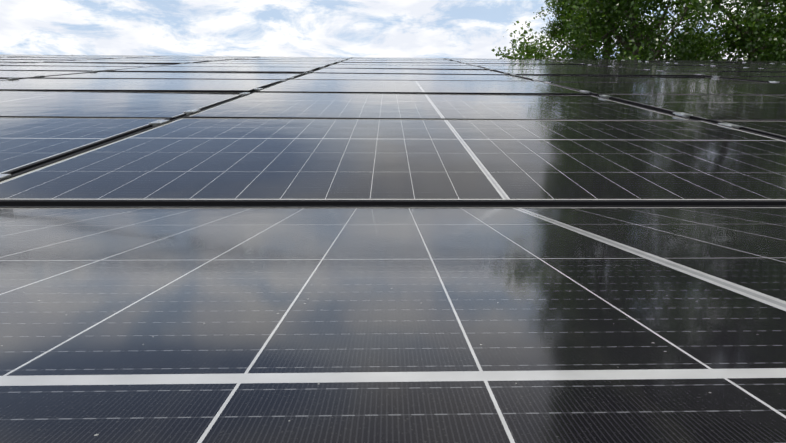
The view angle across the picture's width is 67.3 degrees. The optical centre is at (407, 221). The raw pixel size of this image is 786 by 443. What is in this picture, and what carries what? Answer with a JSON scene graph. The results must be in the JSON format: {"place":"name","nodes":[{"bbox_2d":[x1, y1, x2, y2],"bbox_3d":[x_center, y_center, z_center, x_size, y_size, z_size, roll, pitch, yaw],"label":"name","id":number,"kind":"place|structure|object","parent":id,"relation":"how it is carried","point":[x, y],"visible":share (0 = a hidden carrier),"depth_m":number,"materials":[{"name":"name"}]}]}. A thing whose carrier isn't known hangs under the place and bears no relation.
{"place":"outdoors","nodes":[
{"label":"outdoors","id":0,"kind":"place"},
{"bbox_2d":[0,0,782,60],"label":"sky","id":1,"kind":"structure","parent":0,"point":[470,29],"materials":[{"name":"white"}]},
{"bbox_2d":[0,207,785,442],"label":"solar array laminates","id":2,"kind":"structure","parent":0,"point":[438,325],"depth_m":0.23,"materials":[{"name":"black glass"}]},
{"label":"ground","id":3,"kind":"structure","parent":0,"visible":0},
{"bbox_2d":[533,0,671,59],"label":"tree","id":4,"kind":"object","parent":3,"relation":"on","point":[558,4],"depth_m":28.01,"materials":[{"name":"green plant"}]},
{"bbox_2d":[491,0,726,60],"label":"tree","id":5,"kind":"object","parent":3,"relation":"on","point":[612,14],"depth_m":19.06,"materials":[{"name":"green plant"}]},
{"bbox_2d":[664,0,785,60],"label":"tree","id":6,"kind":"object","parent":3,"relation":"on","point":[775,36],"depth_m":20.17,"materials":[{"name":"green plant"}]},
{"bbox_2d":[737,1,785,60],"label":"tree","id":7,"kind":"object","parent":3,"relation":"on","point":[775,16],"depth_m":29.59,"materials":[{"name":"green plant"}]},
{"bbox_3d":[-0.829,0.385,4.372,22.536,7.036,14.713,0,0,-2],"label":"barn","id":8,"kind":"object","parent":3,"relation":"on","visible":0},
{"bbox_2d":[0,55,785,205],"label":"solar panel frames","id":9,"kind":"structure","parent":8,"relation":"on","point":[40,164],"depth_m":1.93,"materials":[{"name":"black"}]},
{"bbox_2d":[0,55,785,199],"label":"solar panels","id":10,"kind":"object","parent":9,"relation":"on","point":[613,152],"visible":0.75,"depth_m":1.66,"materials":[{"name":"black glass"}]},
{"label":"lower rails","id":11,"kind":"structure","parent":8,"relation":"on","visible":0},
{"bbox_2d":[0,206,785,207],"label":"solar array frames","id":12,"kind":"structure","parent":11,"relation":"on","point":[336,206],"depth_m":0.81,"materials":[{"name":"metal"}]},
{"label":"rails","id":13,"kind":"object","parent":8,"relation":"on","visible":0},
{"bbox_2d":[0,55,778,179],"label":"panel clamps","id":14,"kind":"object","parent":13,"relation":"attached to","point":[190,111],"visible":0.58,"depth_m":2.88,"materials":[{"name":"silver metal"}]}
]}

